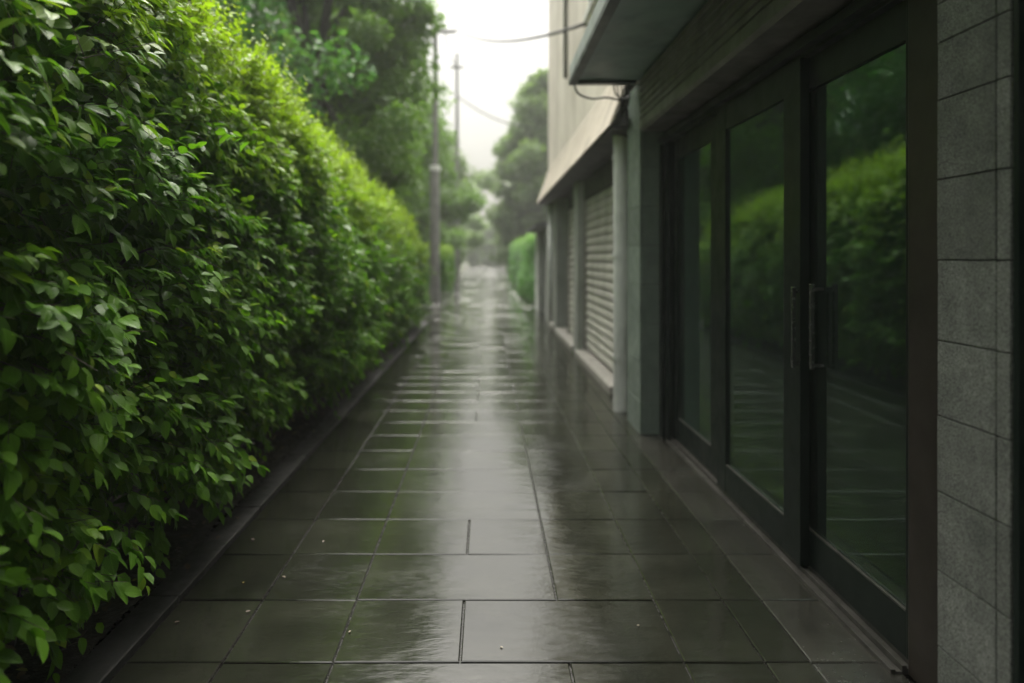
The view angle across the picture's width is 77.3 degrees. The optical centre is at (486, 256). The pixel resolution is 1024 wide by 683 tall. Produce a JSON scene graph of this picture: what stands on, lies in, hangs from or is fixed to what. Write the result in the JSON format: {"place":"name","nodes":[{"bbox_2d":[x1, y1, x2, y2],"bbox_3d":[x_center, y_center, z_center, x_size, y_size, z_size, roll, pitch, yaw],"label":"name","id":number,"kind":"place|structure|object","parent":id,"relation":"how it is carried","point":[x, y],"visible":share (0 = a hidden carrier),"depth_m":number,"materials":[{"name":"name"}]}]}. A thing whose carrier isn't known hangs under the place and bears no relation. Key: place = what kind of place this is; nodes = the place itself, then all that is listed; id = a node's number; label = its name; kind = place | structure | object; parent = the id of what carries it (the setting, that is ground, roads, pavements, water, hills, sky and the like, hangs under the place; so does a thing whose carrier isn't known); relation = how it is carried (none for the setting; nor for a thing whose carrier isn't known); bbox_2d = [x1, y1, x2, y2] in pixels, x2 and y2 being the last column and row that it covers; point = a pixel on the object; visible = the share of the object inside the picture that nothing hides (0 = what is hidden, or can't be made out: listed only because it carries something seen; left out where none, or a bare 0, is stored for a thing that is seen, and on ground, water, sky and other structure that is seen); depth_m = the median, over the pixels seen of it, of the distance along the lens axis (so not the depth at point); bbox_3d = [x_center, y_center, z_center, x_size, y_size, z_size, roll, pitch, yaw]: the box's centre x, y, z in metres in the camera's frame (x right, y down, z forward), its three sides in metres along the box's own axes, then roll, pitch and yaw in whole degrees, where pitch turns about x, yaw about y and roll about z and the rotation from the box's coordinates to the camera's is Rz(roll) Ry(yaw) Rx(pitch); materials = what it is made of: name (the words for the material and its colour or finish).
{"place":"outdoors","nodes":[
{"label":"outdoors","id":0,"kind":"place"},
{"bbox_2d":[25,71,97,270],"bbox_3d":[-5.851,-3.070,5.157,7.695,9.340,7.562,0,0,-43],"label":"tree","id":1,"kind":"object","parent":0,"point":[82,153],"depth_m":6.21,"materials":[{"name":"green plant"}]},
{"bbox_2d":[4,315,426,682],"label":"soil","id":2,"kind":"structure","parent":0,"point":[118,608],"depth_m":3.31,"materials":[{"name":"black soil"}]},
{"bbox_2d":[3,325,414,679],"bbox_3d":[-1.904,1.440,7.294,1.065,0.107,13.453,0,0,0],"label":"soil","id":3,"kind":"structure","parent":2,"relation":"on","point":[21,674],"depth_m":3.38,"materials":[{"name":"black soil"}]},
{"bbox_2d":[0,0,437,682],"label":"hedge","id":4,"kind":"object","parent":2,"relation":"on","point":[242,244],"visible":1,"depth_m":2.72,"materials":[{"name":"green plant"}]},
{"bbox_2d":[105,263,506,343],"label":"ground","id":5,"kind":"structure","parent":0,"point":[465,267],"depth_m":86.82,"materials":[{"name":"grey"}]},
{"bbox_2d":[66,0,377,164],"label":"tree","id":6,"kind":"object","parent":5,"relation":"on","point":[261,6],"visible":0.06,"depth_m":10.97,"materials":[{"name":"green plant"}]},
{"bbox_2d":[60,321,428,682],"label":"kerb","id":7,"kind":"structure","parent":5,"relation":"on","point":[109,655],"depth_m":3.11,"materials":[{"name":"concrete"}]},
{"bbox_2d":[201,0,448,234],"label":"tree","id":8,"kind":"object","parent":5,"relation":"on","point":[373,118],"visible":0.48,"depth_m":15.11,"materials":[{"name":"green plant"}]},
{"bbox_2d":[204,8,457,211],"bbox_3d":[-6.556,-5.111,25.342,10.968,13.423,11.162,0,0,0],"label":"tree","id":9,"kind":"object","parent":5,"relation":"on","point":[418,201],"visible":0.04,"depth_m":24.92,"materials":[{"name":"green plant"}]},
{"bbox_2d":[421,254,454,289],"bbox_3d":[-2.998,0.652,38.506,1.943,2.034,19.295,0,0,0],"label":"hedge","id":10,"kind":"object","parent":5,"relation":"on","point":[428,284],"visible":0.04,"depth_m":29.79,"materials":[{"name":"green plant"}]},
{"bbox_2d":[426,16,455,299],"bbox_3d":[-1.690,-3.425,22.300,1.220,9.950,0.400,0,0,0],"label":"utility pole","id":11,"kind":"object","parent":5,"relation":"on","point":[434,170],"visible":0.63,"depth_m":22.18,"materials":[{"name":"grey concrete"}]},
{"bbox_2d":[455,22,587,42],"bbox_3d":[0.145,-5.613,15.602,0.056,4.780,13.646,0,0,-11],"label":"overhead wire","id":12,"kind":"object","parent":11,"relation":"attached to","point":[549,34],"visible":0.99,"depth_m":11.63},
{"bbox_2d":[427,243,455,292],"bbox_3d":[-1.954,0.484,27.470,1.245,2.232,2.503,0,0,0],"label":"shrub","id":13,"kind":"object","parent":5,"relation":"on","point":[448,279],"visible":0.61,"depth_m":26.95,"materials":[{"name":"green plant"}]},
{"bbox_2d":[396,89,489,270],"bbox_3d":[-4.095,-3.545,32.441,8.391,10.606,7.783,0,0,-20],"label":"tree","id":14,"kind":"object","parent":5,"relation":"on","point":[466,203],"visible":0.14,"depth_m":31.90,"materials":[{"name":"green plant"}]},
{"bbox_2d":[418,125,485,275],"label":"tree","id":15,"kind":"object","parent":5,"relation":"on","point":[475,240],"visible":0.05,"depth_m":43.73,"materials":[{"name":"green plant"}]},
{"bbox_2d":[426,177,486,270],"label":"tree","id":16,"kind":"object","parent":5,"relation":"on","point":[474,219],"visible":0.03,"depth_m":60.03,"materials":[{"name":"green plant"}]},
{"bbox_2d":[450,53,463,281],"bbox_3d":[-1.780,-5.275,38.000,0.840,13.650,0.279,0,0,0],"label":"utility pole","id":17,"kind":"object","parent":5,"relation":"on","point":[457,155],"visible":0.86,"depth_m":37.91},
{"bbox_2d":[443,29,459,67],"bbox_3d":[-1.550,-9.639,30.178,0.052,3.428,15.660,0,0,0],"label":"overhead wire","id":18,"kind":"object","parent":17,"relation":"attached to","point":[449,50],"visible":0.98,"depth_m":25.82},
{"bbox_2d":[459,97,543,128],"bbox_3d":[1.138,-8.978,40.498,7.616,1.143,0.070,0,0,-41],"label":"overhead wire","id":19,"kind":"object","parent":17,"relation":"attached to","point":[495,118],"visible":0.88,"depth_m":39.87,"materials":[{"name":"grey metal"}]},
{"bbox_2d":[445,221,473,253],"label":"tree","id":20,"kind":"object","parent":5,"relation":"on","point":[468,249],"visible":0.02,"depth_m":84.76,"materials":[{"name":"green plant"}]},
{"bbox_2d":[460,212,485,266],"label":"tree","id":21,"kind":"object","parent":5,"relation":"on","point":[471,259],"visible":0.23,"depth_m":99.90,"materials":[{"name":"green plant"}]},
{"bbox_2d":[477,220,505,266],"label":"tree","id":22,"kind":"object","parent":5,"relation":"on","point":[488,232],"visible":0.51,"depth_m":95.77,"materials":[{"name":"green plant"}]},
{"bbox_2d":[493,179,520,267],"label":"tree","id":23,"kind":"object","parent":5,"relation":"on","point":[496,209],"visible":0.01,"depth_m":60.03,"materials":[{"name":"green plant"}]},
{"bbox_2d":[472,67,547,266],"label":"tree","id":24,"kind":"object","parent":5,"relation":"on","point":[522,152],"visible":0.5,"depth_m":42.37,"materials":[{"name":"green plant"}]},
{"bbox_2d":[504,233,534,302],"bbox_3d":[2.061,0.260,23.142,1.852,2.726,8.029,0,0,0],"label":"hedge","id":25,"kind":"object","parent":5,"relation":"on","point":[526,277],"visible":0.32,"depth_m":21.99,"materials":[{"name":"green plant"}]},
{"bbox_2d":[536,0,638,411],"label":"plaster building","id":26,"kind":"structure","parent":5,"relation":"on","point":[583,196],"depth_m":9.24,"materials":[{"name":"paint"}]},
{"bbox_2d":[584,0,597,21],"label":"window","id":27,"kind":"structure","parent":26,"relation":"in","point":[592,4],"depth_m":8.29,"materials":[{"name":"white"}]},
{"bbox_2d":[569,0,1023,682],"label":"shop building","id":28,"kind":"structure","parent":5,"relation":"on","point":[825,318],"depth_m":2.72,"materials":[{"name":"grey concrete"}]},
{"bbox_2d":[573,85,630,128],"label":"loose cables","id":29,"kind":"object","parent":28,"relation":"hanging from","point":[621,99],"visible":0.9,"depth_m":5.64,"materials":[{"name":"black rubber"}]},
{"bbox_2d":[675,116,716,476],"bbox_3d":[1.545,0.260,4.649,0.044,2.400,1.098,0,0,0],"label":"sliding door","id":30,"kind":"structure","parent":28,"relation":"in","point":[696,151],"depth_m":4.70,"materials":[{"name":"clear glass"}]},
{"bbox_2d":[717,58,808,565],"bbox_3d":[1.484,0.260,3.570,0.076,2.400,1.100,0,0,0],"label":"sliding door","id":31,"kind":"structure","parent":28,"relation":"in","point":[763,134],"depth_m":3.43,"materials":[{"name":"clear glass"}]},
{"bbox_2d":[809,0,907,659],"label":"sliding door","id":32,"kind":"structure","parent":28,"relation":"in","point":[858,84],"depth_m":2.64,"materials":[{"name":"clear glass"}]},
{"bbox_2d":[1013,0,1023,682],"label":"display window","id":33,"kind":"structure","parent":28,"relation":"in","point":[1018,5],"depth_m":1.56,"materials":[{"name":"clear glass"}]},
{"bbox_2d":[247,0,547,262],"label":"sky","id":34,"kind":"structure","parent":0,"point":[491,75],"materials":[{"name":"white"}]},
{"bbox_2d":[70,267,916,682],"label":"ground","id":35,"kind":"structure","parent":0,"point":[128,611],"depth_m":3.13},
{"bbox_2d":[525,222,546,320],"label":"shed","id":36,"kind":"structure","parent":35,"relation":"on","point":[539,230],"depth_m":17.55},
{"bbox_2d":[544,231,545,312],"bbox_3d":[1.583,0.400,16.424,0.027,2.200,2.242,0,0,0],"label":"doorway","id":37,"kind":"structure","parent":36,"relation":"in","point":[544,231],"depth_m":17.18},
{"bbox_2d":[109,266,910,682],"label":"path","id":38,"kind":"structure","parent":0,"point":[599,618],"depth_m":3.18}
]}

